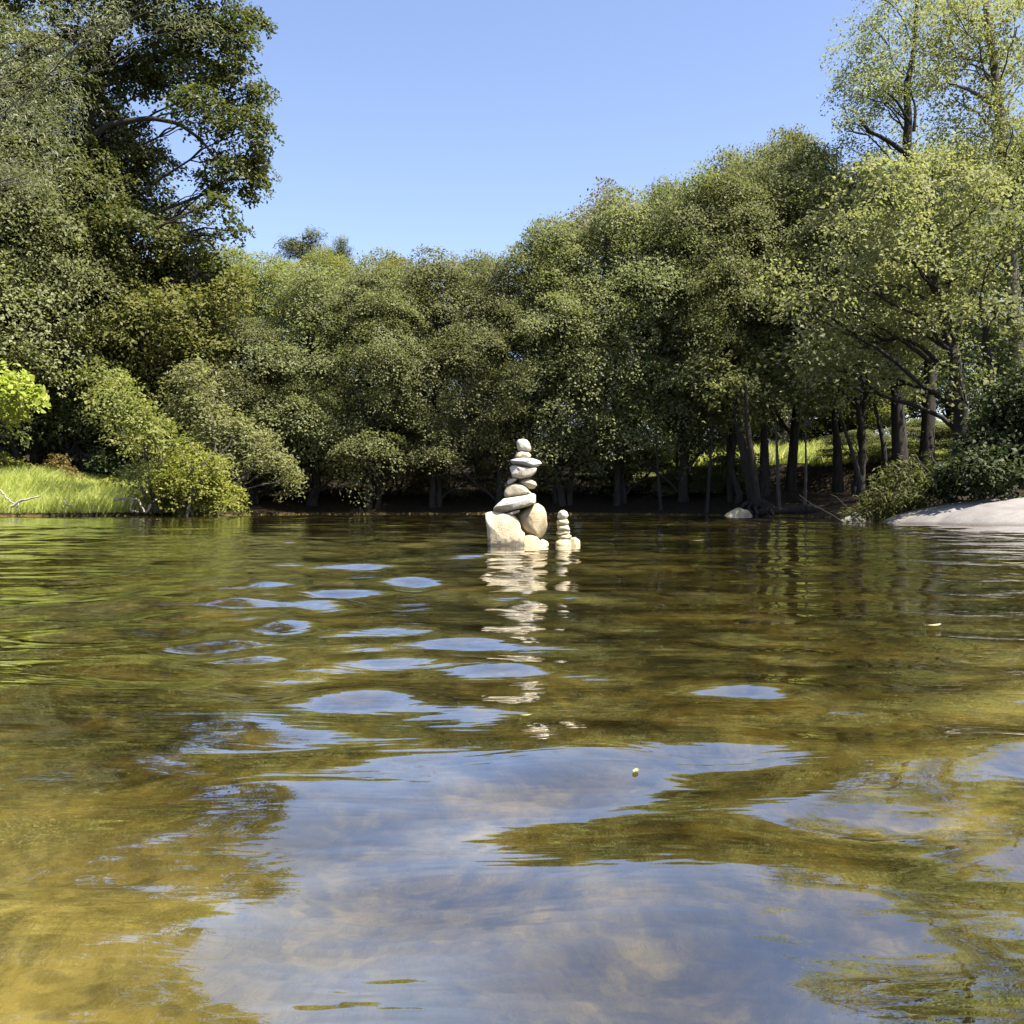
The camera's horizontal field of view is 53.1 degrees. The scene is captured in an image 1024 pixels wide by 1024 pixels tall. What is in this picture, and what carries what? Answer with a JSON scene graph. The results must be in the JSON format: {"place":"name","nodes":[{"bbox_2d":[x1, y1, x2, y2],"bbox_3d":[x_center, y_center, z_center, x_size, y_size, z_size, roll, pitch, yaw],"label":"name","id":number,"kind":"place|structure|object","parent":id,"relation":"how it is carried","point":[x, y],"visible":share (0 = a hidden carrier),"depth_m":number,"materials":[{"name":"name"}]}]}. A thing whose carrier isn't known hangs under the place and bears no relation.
{"place":"outdoors","nodes":[
{"label":"outdoors","id":0,"kind":"place"},
{"bbox_2d":[0,464,259,513],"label":"bank grass","id":1,"kind":"structure","parent":0,"point":[55,490],"depth_m":28.27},
{"bbox_2d":[0,489,40,510],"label":"dead branch","id":2,"kind":"object","parent":1,"relation":"on","point":[15,503],"visible":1,"depth_m":26.88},
{"bbox_2d":[113,497,144,511],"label":"dead branch","id":3,"kind":"object","parent":1,"relation":"on","point":[124,498],"visible":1,"depth_m":26.78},
{"bbox_2d":[0,514,1023,1023],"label":"water","id":4,"kind":"structure","parent":0,"point":[290,770],"depth_m":1.69,"materials":[{"name":"brown liquid"}]},
{"bbox_2d":[180,442,223,516],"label":"dead branch","id":5,"kind":"object","parent":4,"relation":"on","point":[190,503],"visible":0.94,"depth_m":26.93,"materials":[{"name":"wood"}]},
{"bbox_2d":[540,539,548,544],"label":"stone","id":6,"kind":"object","parent":4,"relation":"in","point":[544,542],"visible":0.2,"depth_m":10.07,"materials":[{"name":"beige stone"}]},
{"bbox_2d":[518,503,546,537],"bbox_3d":[0.205,0.086,10.157,0.293,0.345,0.325,0,1,0],"label":"stone","id":7,"kind":"object","parent":6,"relation":"on","point":[533,519],"visible":0.97,"depth_m":10.03,"materials":[{"name":"beige stone"}]},
{"bbox_2d":[555,539,570,545],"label":"stone","id":8,"kind":"object","parent":4,"relation":"in","point":[563,542],"visible":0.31,"depth_m":9.99,"materials":[{"name":"beige stone"}]},
{"bbox_2d":[570,537,579,545],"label":"stone","id":9,"kind":"object","parent":4,"relation":"in","point":[575,541],"visible":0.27,"depth_m":10.06,"materials":[{"name":"beige stone"}]},
{"bbox_2d":[0,369,1023,519],"bbox_3d":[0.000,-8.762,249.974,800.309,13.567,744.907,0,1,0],"label":"ground","id":10,"kind":"structure","parent":0,"point":[819,484],"depth_m":31.80,"materials":[{"name":"plant"}]},
{"bbox_2d":[0,451,45,473],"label":"bush","id":11,"kind":"object","parent":10,"relation":"on","point":[13,462],"visible":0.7,"depth_m":29.99,"materials":[{"name":"green plant"}]},
{"bbox_2d":[0,358,51,446],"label":"sapling","id":12,"kind":"object","parent":10,"relation":"on","point":[13,380],"visible":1,"depth_m":18.91,"materials":[{"name":"green plant"}]},
{"bbox_2d":[0,156,98,452],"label":"alder tree","id":13,"kind":"object","parent":10,"relation":"on","point":[4,294],"visible":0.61,"depth_m":29.67,"materials":[{"name":"green plant"}]},
{"bbox_2d":[24,453,84,478],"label":"reddish bush","id":14,"kind":"object","parent":10,"relation":"on","point":[62,466],"visible":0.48,"depth_m":30.43,"materials":[{"name":"brown plant"}]},
{"bbox_2d":[3,254,154,450],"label":"alder tree","id":15,"kind":"object","parent":10,"relation":"on","point":[68,398],"depth_m":51.18,"materials":[{"name":"green plant"}]},
{"bbox_2d":[0,48,167,475],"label":"alder tree","id":16,"kind":"object","parent":10,"relation":"on","point":[31,452],"visible":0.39,"depth_m":30.69,"materials":[{"name":"green plant"}]},
{"bbox_2d":[0,378,180,481],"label":"evergreen shrub","id":17,"kind":"object","parent":10,"relation":"on","point":[100,456],"visible":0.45,"depth_m":31.81,"materials":[{"name":"green plant"}]},
{"bbox_2d":[75,475,119,487],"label":"bush","id":18,"kind":"object","parent":10,"relation":"on","point":[105,480],"visible":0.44,"depth_m":29.35,"materials":[{"name":"green plant"}]},
{"bbox_2d":[0,0,224,233],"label":"feathery tree","id":19,"kind":"object","parent":10,"relation":"on","point":[8,110],"visible":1,"depth_m":14.92,"materials":[{"name":"green plant"}]},
{"bbox_2d":[0,94,240,475],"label":"alder tree","id":20,"kind":"object","parent":10,"relation":"on","point":[117,143],"visible":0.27,"depth_m":32.41,"materials":[{"name":"green plant"}]},
{"bbox_2d":[64,356,203,513],"bbox_3d":[-10.269,-2.108,27.366,3.687,4.316,3.903,0,1,0],"label":"leaning shrub","id":21,"kind":"object","parent":10,"relation":"on","point":[143,425],"visible":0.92,"depth_m":26.73,"materials":[{"name":"green plant"}]},
{"bbox_2d":[0,0,284,470],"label":"broadleaf tree","id":22,"kind":"object","parent":10,"relation":"on","point":[150,77],"visible":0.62,"depth_m":32.28,"materials":[{"name":"green plant"}]},
{"bbox_2d":[74,230,274,485],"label":"broadleaf tree","id":23,"kind":"object","parent":10,"relation":"on","point":[170,303],"visible":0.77,"depth_m":30.78,"materials":[{"name":"green plant"}]},
{"bbox_2d":[130,442,252,516],"bbox_3d":[-8.678,-0.782,27.681,3.605,2.386,2.304,0,1,0],"label":"waterside bush","id":24,"kind":"object","parent":10,"relation":"on","point":[206,495],"visible":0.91,"depth_m":27.24,"materials":[{"name":"green plant"}]},
{"bbox_2d":[160,243,292,451],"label":"yellow green tree","id":25,"kind":"object","parent":10,"relation":"on","point":[235,255],"visible":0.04,"depth_m":43.39,"materials":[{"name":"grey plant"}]},
{"bbox_2d":[152,353,308,502],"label":"willow tree","id":26,"kind":"object","parent":10,"relation":"on","point":[192,396],"visible":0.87,"depth_m":29.02,"materials":[{"name":"green plant"}]},
{"bbox_2d":[168,315,340,503],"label":"alder tree","id":27,"kind":"object","parent":10,"relation":"on","point":[251,397],"visible":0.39,"depth_m":31.02,"materials":[{"name":"green plant"}]},
{"bbox_2d":[223,457,295,498],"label":"alder bush","id":28,"kind":"object","parent":10,"relation":"on","point":[265,489],"visible":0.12,"depth_m":33.29,"materials":[{"name":"green plant"}]},
{"bbox_2d":[209,251,330,452],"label":"yellow green tree","id":29,"kind":"object","parent":10,"relation":"on","point":[268,277],"visible":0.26,"depth_m":40.47,"materials":[{"name":"green plant"}]},
{"bbox_2d":[264,225,340,360],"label":"pine tree","id":30,"kind":"object","parent":10,"relation":"on","point":[302,246],"visible":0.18,"depth_m":61.59,"materials":[{"name":"green plant"}]},
{"bbox_2d":[189,257,416,505],"bbox_3d":[-6.179,-3.882,32.057,7.114,8.063,6.309,-1,1,-37],"label":"alder tree","id":31,"kind":"object","parent":10,"relation":"on","point":[314,293],"visible":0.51,"depth_m":31.30,"materials":[{"name":"green plant"}]},
{"bbox_2d":[259,243,367,463],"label":"yellow green tree","id":32,"kind":"object","parent":10,"relation":"on","point":[336,261],"visible":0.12,"depth_m":51.13,"materials":[{"name":"green plant"}]},
{"bbox_2d":[258,446,382,498],"bbox_3d":[-6.197,-1.392,34.041,4.694,2.403,4.040,0,1,26],"label":"alder bush","id":33,"kind":"object","parent":10,"relation":"on","point":[308,489],"visible":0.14,"depth_m":33.24,"materials":[{"name":"green plant"}]},
{"bbox_2d":[328,235,356,391],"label":"pine tree","id":34,"kind":"object","parent":10,"relation":"on","point":[339,247],"visible":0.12,"depth_m":63.58,"materials":[{"name":"green plant"}]},
{"bbox_2d":[305,246,443,468],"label":"yellow green tree","id":35,"kind":"object","parent":10,"relation":"on","point":[400,260],"visible":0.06,"depth_m":45.40,"materials":[{"name":"green plant"}]},
{"bbox_2d":[274,260,493,509],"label":"alder tree","id":36,"kind":"object","parent":10,"relation":"on","point":[381,303],"visible":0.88,"depth_m":30.95,"materials":[{"name":"green plant"}]},
{"bbox_2d":[319,422,454,496],"bbox_3d":[-4.283,-1.578,33.847,4.708,3.017,4.052,0,1,-26],"label":"alder bush","id":37,"kind":"object","parent":10,"relation":"on","point":[397,490],"visible":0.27,"depth_m":33.39,"materials":[{"name":"green plant"}]},
{"bbox_2d":[389,444,494,500],"bbox_3d":[-1.961,-1.277,34.530,3.736,2.029,4.341,1,1,40],"label":"alder bush","id":38,"kind":"object","parent":10,"relation":"on","point":[452,484],"visible":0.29,"depth_m":33.47,"materials":[{"name":"green plant"}]},
{"bbox_2d":[338,244,548,507],"bbox_3d":[-1.928,-4.058,32.348,6.091,8.515,6.182,0,1,-35],"label":"alder tree","id":39,"kind":"object","parent":10,"relation":"on","point":[432,297],"visible":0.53,"depth_m":31.58,"materials":[{"name":"green plant"}]},
{"bbox_2d":[406,249,539,472],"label":"alder tree","id":40,"kind":"object","parent":10,"relation":"on","point":[468,263],"visible":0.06,"depth_m":42.39,"materials":[{"name":"green plant"}]},
{"bbox_2d":[418,244,579,505],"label":"alder tree","id":41,"kind":"object","parent":10,"relation":"on","point":[503,307],"visible":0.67,"depth_m":31.25,"materials":[{"name":"green plant"}]},
{"bbox_2d":[485,511,524,545],"bbox_3d":[-0.069,0.260,10.103,0.388,0.540,0.443,0,1,0],"label":"stone","id":42,"kind":"object","parent":10,"relation":"on","point":[503,529],"visible":0.54,"depth_m":9.90,"materials":[{"name":"beige stone"}]},
{"bbox_2d":[493,494,535,512],"bbox_3d":[0.024,-0.085,10.078,0.419,0.195,0.376,0,1,0],"label":"stone","id":43,"kind":"object","parent":42,"relation":"on","point":[504,505],"visible":0.98,"depth_m":9.90,"materials":[{"name":"stone"}]},
{"bbox_2d":[504,483,528,497],"bbox_3d":[0.048,-0.211,10.092,0.255,0.145,0.263,0,1,0],"label":"stone","id":44,"kind":"object","parent":43,"relation":"on","point":[514,490],"visible":0.95,"depth_m":9.99,"materials":[{"name":"beige stone"}]},
{"bbox_2d":[519,479,536,488],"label":"stone","id":45,"kind":"object","parent":44,"relation":"on","point":[529,484],"visible":0.99,"depth_m":10.03,"materials":[{"name":"beige stone"}]},
{"bbox_2d":[510,465,536,478],"bbox_3d":[0.110,-0.392,10.095,0.267,0.142,0.262,0,1,0],"label":"stone","id":46,"kind":"object","parent":45,"relation":"on","point":[519,472],"visible":1,"depth_m":9.99,"materials":[{"name":"stone"}]},
{"bbox_2d":[510,458,541,467],"bbox_3d":[0.134,-0.483,10.086,0.317,0.101,0.261,0,1,0],"label":"stone","id":47,"kind":"object","parent":46,"relation":"on","point":[529,462],"visible":0.98,"depth_m":9.99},
{"bbox_2d":[515,451,530,457],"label":"stone","id":48,"kind":"object","parent":47,"relation":"on","point":[522,454],"visible":0.98,"depth_m":10.05,"materials":[{"name":"beige stone"}]},
{"bbox_2d":[517,439,530,451],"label":"stone","id":49,"kind":"object","parent":48,"relation":"on","point":[523,444],"visible":1,"depth_m":10.05,"materials":[{"name":"stone"}]},
{"bbox_2d":[463,465,564,497],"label":"alder bush","id":50,"kind":"object","parent":10,"relation":"on","point":[516,481],"visible":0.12,"depth_m":33.75,"materials":[{"name":"green plant"}]},
{"bbox_2d":[524,534,540,545],"bbox_3d":[0.187,0.362,10.086,0.223,0.284,0.397,0,1,0],"label":"stone","id":51,"kind":"object","parent":10,"relation":"on","point":[531,540],"visible":0.27,"depth_m":9.94,"materials":[{"name":"beige stone"}]},
{"bbox_2d":[495,218,610,466],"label":"alder tree","id":52,"kind":"object","parent":10,"relation":"on","point":[550,349],"visible":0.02,"depth_m":42.86,"materials":[{"name":"green plant"}]},
{"bbox_2d":[451,210,664,505],"bbox_3d":[1.621,-4.637,31.997,6.678,9.638,7.192,0,1,26],"label":"alder tree","id":53,"kind":"object","parent":10,"relation":"on","point":[553,244],"visible":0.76,"depth_m":31.11,"materials":[{"name":"green plant"}]},
{"bbox_2d":[531,455,638,495],"bbox_3d":[2.056,-1.130,33.984,4.315,1.637,3.715,0,1,12],"label":"alder bush","id":54,"kind":"object","parent":10,"relation":"on","point":[578,489],"visible":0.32,"depth_m":33.48,"materials":[{"name":"green plant"}]},
{"bbox_2d":[529,176,676,421],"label":"brown topped tree","id":55,"kind":"object","parent":10,"relation":"on","point":[583,217],"visible":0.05,"depth_m":40.27,"materials":[{"name":"green plant"}]},
{"bbox_2d":[515,182,725,505],"bbox_3d":[3.865,-4.972,32.253,6.758,10.286,6.658,1,1,40],"label":"alder tree","id":56,"kind":"object","parent":10,"relation":"on","point":[623,216],"visible":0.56,"depth_m":31.18,"materials":[{"name":"green plant"}]},
{"bbox_2d":[572,403,695,473],"bbox_3d":[4.991,-2.666,40.193,5.982,3.258,5.150,0,1,-4],"label":"alder bush","id":57,"kind":"object","parent":10,"relation":"on","point":[645,446],"visible":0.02,"depth_m":39.27,"materials":[{"name":"green plant"}]},
{"bbox_2d":[590,449,706,496],"bbox_3d":[4.570,-1.172,33.560,3.671,1.828,4.265,0,1,-20],"label":"alder bush","id":58,"kind":"object","parent":10,"relation":"on","point":[629,471],"visible":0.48,"depth_m":33.13,"materials":[{"name":"green plant"}]},
{"bbox_2d":[605,355,702,509],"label":"tree","id":59,"kind":"object","parent":10,"relation":"on","point":[651,406],"visible":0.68,"depth_m":30.40,"materials":[{"name":"green plant"}]},
{"bbox_2d":[600,171,733,454],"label":"alder tree","id":60,"kind":"object","parent":10,"relation":"on","point":[656,194],"visible":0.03,"depth_m":41.27,"materials":[{"name":"green plant"}]},
{"bbox_2d":[583,157,785,501],"bbox_3d":[5.200,-5.154,31.548,6.191,10.634,6.981,0,1,6],"label":"alder tree","id":61,"kind":"object","parent":10,"relation":"on","point":[686,440],"visible":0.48,"depth_m":30.64,"materials":[{"name":"green plant"}]},
{"bbox_2d":[640,143,791,452],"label":"alder tree","id":62,"kind":"object","parent":10,"relation":"on","point":[727,156],"visible":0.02,"depth_m":41.52,"materials":[{"name":"green plant"}]},
{"bbox_2d":[665,339,768,512],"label":"tree","id":63,"kind":"object","parent":10,"relation":"on","point":[711,413],"visible":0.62,"depth_m":29.55,"materials":[{"name":"green plant"}]},
{"bbox_2d":[658,420,781,445],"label":"alder bush","id":64,"kind":"object","parent":10,"relation":"on","point":[757,438],"visible":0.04,"depth_m":47.47,"materials":[{"name":"green plant"}]},
{"bbox_2d":[675,455,774,495],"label":"alder bush","id":65,"kind":"object","parent":10,"relation":"on","point":[718,474],"visible":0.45,"depth_m":31.94,"materials":[{"name":"green plant"}]},
{"bbox_2d":[627,157,842,502],"bbox_3d":[6.537,-5.213,30.960,6.448,10.859,6.464,0,1,-28],"label":"alder tree","id":66,"kind":"object","parent":10,"relation":"on","point":[740,191],"visible":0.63,"depth_m":29.75,"materials":[{"name":"green plant"}]},
{"bbox_2d":[724,508,751,515],"bbox_3d":[6.103,0.146,27.701,0.864,0.532,0.636,0,1,0],"label":"rock","id":67,"kind":"object","parent":10,"relation":"on","point":[739,512],"visible":0.39,"depth_m":27.45,"materials":[{"name":"beige stone"}]},
{"bbox_2d":[684,340,794,513],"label":"tree","id":68,"kind":"object","parent":10,"relation":"on","point":[748,461],"visible":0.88,"depth_m":28.19,"materials":[{"name":"plant"}]},
{"bbox_2d":[717,319,795,497],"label":"tree","id":69,"kind":"object","parent":10,"relation":"on","point":[764,480],"visible":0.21,"depth_m":30.85,"materials":[{"name":"green plant"}]},
{"bbox_2d":[739,497,774,516],"bbox_3d":[6.788,-0.080,28.017,1.533,0.641,1.030,0,1,0],"label":"root tangle","id":70,"kind":"object","parent":10,"relation":"on","point":[752,506],"visible":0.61,"depth_m":27.99,"materials":[{"name":"brown wood"}]},
{"bbox_2d":[728,329,824,506],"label":"tree","id":71,"kind":"object","parent":10,"relation":"on","point":[778,489],"visible":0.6,"depth_m":28.37,"materials":[{"name":"green plant"}]},
{"bbox_2d":[716,264,840,444],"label":"alder tree","id":72,"kind":"object","parent":10,"relation":"on","point":[802,425],"visible":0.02,"depth_m":44.93,"materials":[{"name":"green plant"}]},
{"bbox_2d":[758,504,824,515],"bbox_3d":[7.539,-0.036,27.781,1.843,0.360,0.345,0,1,11],"label":"fallen log","id":73,"kind":"object","parent":10,"relation":"on","point":[800,509],"visible":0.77,"depth_m":27.66,"materials":[{"name":"brown wood"}]},
{"bbox_2d":[742,123,850,447],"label":"yellow green tree","id":74,"kind":"object","parent":10,"relation":"on","point":[800,134],"visible":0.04,"depth_m":43.66,"materials":[{"name":"green plant"}]},
{"bbox_2d":[752,402,843,445],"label":"alder bush","id":75,"kind":"object","parent":10,"relation":"on","point":[813,431],"visible":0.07,"depth_m":48.46,"materials":[{"name":"green plant"}]},
{"bbox_2d":[754,332,854,504],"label":"tree","id":76,"kind":"object","parent":10,"relation":"on","point":[808,403],"visible":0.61,"depth_m":27.43,"materials":[{"name":"green plant"}]},
{"bbox_2d":[674,133,942,491],"bbox_3d":[8.963,-5.934,31.802,7.734,11.805,7.733,-1,1,-44],"label":"alder tree","id":77,"kind":"object","parent":10,"relation":"on","point":[794,181],"visible":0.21,"depth_m":31.00,"materials":[{"name":"green plant"}]},
{"bbox_2d":[800,336,873,492],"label":"tree","id":78,"kind":"object","parent":10,"relation":"on","point":[837,478],"visible":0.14,"depth_m":31.38,"materials":[{"name":"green plant"}]},
{"bbox_2d":[789,319,886,505],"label":"tree","id":79,"kind":"object","parent":10,"relation":"on","point":[857,471],"visible":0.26,"depth_m":26.95,"materials":[{"name":"green plant"}]},
{"bbox_2d":[790,403,887,442],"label":"alder bush","id":80,"kind":"object","parent":10,"relation":"on","point":[841,427],"visible":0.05,"depth_m":48.97,"materials":[{"name":"green plant"}]},
{"bbox_2d":[808,429,891,464],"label":"alder bush","id":81,"kind":"object","parent":10,"relation":"on","point":[852,436],"visible":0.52,"depth_m":33.13,"materials":[{"name":"green plant"}]},
{"bbox_2d":[743,151,982,494],"bbox_3d":[10.154,-5.101,29.316,6.858,10.150,6.875,0,1,0],"label":"alder tree","id":82,"kind":"object","parent":10,"relation":"on","point":[861,407],"visible":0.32,"depth_m":28.61,"materials":[{"name":"green plant"}]},
{"bbox_2d":[837,337,922,491],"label":"tree","id":83,"kind":"object","parent":10,"relation":"on","point":[884,453],"visible":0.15,"depth_m":30.40,"materials":[{"name":"green plant"}]},
{"bbox_2d":[801,198,959,441],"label":"alder tree","id":84,"kind":"object","parent":10,"relation":"on","point":[856,423],"visible":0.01,"depth_m":48.72,"materials":[{"name":"green plant"}]},
{"bbox_2d":[747,143,1023,495],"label":"riverside tree","id":85,"kind":"object","parent":10,"relation":"on","point":[936,298],"visible":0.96,"depth_m":23.77,"materials":[{"name":"green plant"}]},
{"bbox_2d":[801,445,973,522],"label":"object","id":86,"kind":"object","parent":10,"relation":"on","point":[917,498],"visible":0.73,"depth_m":20.22,"materials":[{"name":"green plant"}]},
{"bbox_2d":[848,243,931,492],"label":"tree","id":87,"kind":"object","parent":10,"relation":"on","point":[899,442],"visible":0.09,"depth_m":28.34,"materials":[{"name":"green plant"}]},
{"bbox_2d":[805,233,979,436],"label":"yellow green tree","id":88,"kind":"object","parent":10,"relation":"on","point":[885,413],"visible":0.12,"depth_m":43.33,"materials":[{"name":"green plant"}]},
{"bbox_2d":[814,0,997,480],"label":"tall tree","id":89,"kind":"object","parent":10,"relation":"on","point":[927,442],"visible":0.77,"depth_m":29.79,"materials":[{"name":"green plant"}]},
{"bbox_2d":[866,417,952,465],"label":"alder bush","id":90,"kind":"object","parent":10,"relation":"on","point":[913,434],"visible":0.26,"depth_m":31.14,"materials":[{"name":"green plant"}]},
{"bbox_2d":[840,134,1023,438],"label":"alder tree","id":91,"kind":"object","parent":10,"relation":"on","point":[949,412],"visible":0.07,"depth_m":45.81,"materials":[{"name":"green plant"}]},
{"bbox_2d":[909,409,981,462],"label":"alder bush","id":92,"kind":"object","parent":10,"relation":"on","point":[942,425],"visible":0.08,"depth_m":30.21,"materials":[{"name":"green plant"}]},
{"bbox_2d":[882,496,1023,525],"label":"granite slab","id":93,"kind":"structure","parent":10,"relation":"on","point":[1009,511],"depth_m":18.40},
{"bbox_2d":[897,359,1023,503],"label":"hedge bush","id":94,"kind":"object","parent":10,"relation":"on","point":[996,447],"visible":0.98,"depth_m":19.48,"materials":[{"name":"green plant"}]},
{"bbox_2d":[899,0,1023,487],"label":"tall tree","id":95,"kind":"object","parent":10,"relation":"on","point":[992,55],"visible":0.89,"depth_m":25.64,"materials":[{"name":"green plant"}]},
{"bbox_2d":[906,194,1023,494],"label":"riverside tree","id":96,"kind":"object","parent":10,"relation":"on","point":[989,370],"visible":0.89,"depth_m":21.37,"materials":[{"name":"green plant"}]},
{"bbox_2d":[918,112,1023,422],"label":"alder tree","id":97,"kind":"object","parent":10,"relation":"on","point":[964,354],"visible":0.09,"depth_m":43.57,"materials":[{"name":"green plant"}]},
{"bbox_2d":[994,215,1023,388],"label":"alder tree","id":98,"kind":"object","parent":10,"relation":"on","point":[1019,257],"visible":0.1,"depth_m":41.04,"materials":[{"name":"green plant"}]},
{"bbox_2d":[0,0,1023,452],"label":"sky","id":99,"kind":"structure","parent":0,"point":[404,125],"materials":[{"name":"blue"}]},
{"bbox_2d":[556,530,569,534],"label":"stone","id":100,"kind":"object","parent":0,"point":[560,532],"visible":0.99,"depth_m":10.06,"materials":[{"name":"beige stone"}]},
{"bbox_2d":[557,525,569,530],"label":"stone","id":101,"kind":"object","parent":100,"relation":"on","point":[564,527],"visible":1,"depth_m":10.05,"materials":[{"name":"beige stone"}]},
{"bbox_2d":[556,519,568,525],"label":"stone","id":102,"kind":"object","parent":101,"relation":"on","point":[559,522],"visible":1,"depth_m":10.06,"materials":[{"name":"beige stone"}]},
{"bbox_2d":[557,510,567,518],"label":"stone","id":103,"kind":"object","parent":102,"relation":"on","point":[562,514],"visible":1,"depth_m":10.06,"materials":[{"name":"stone"}]},
{"bbox_2d":[629,437,947,478],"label":"meadow grass","id":104,"kind":"structure","parent":0,"point":[783,453],"depth_m":37.66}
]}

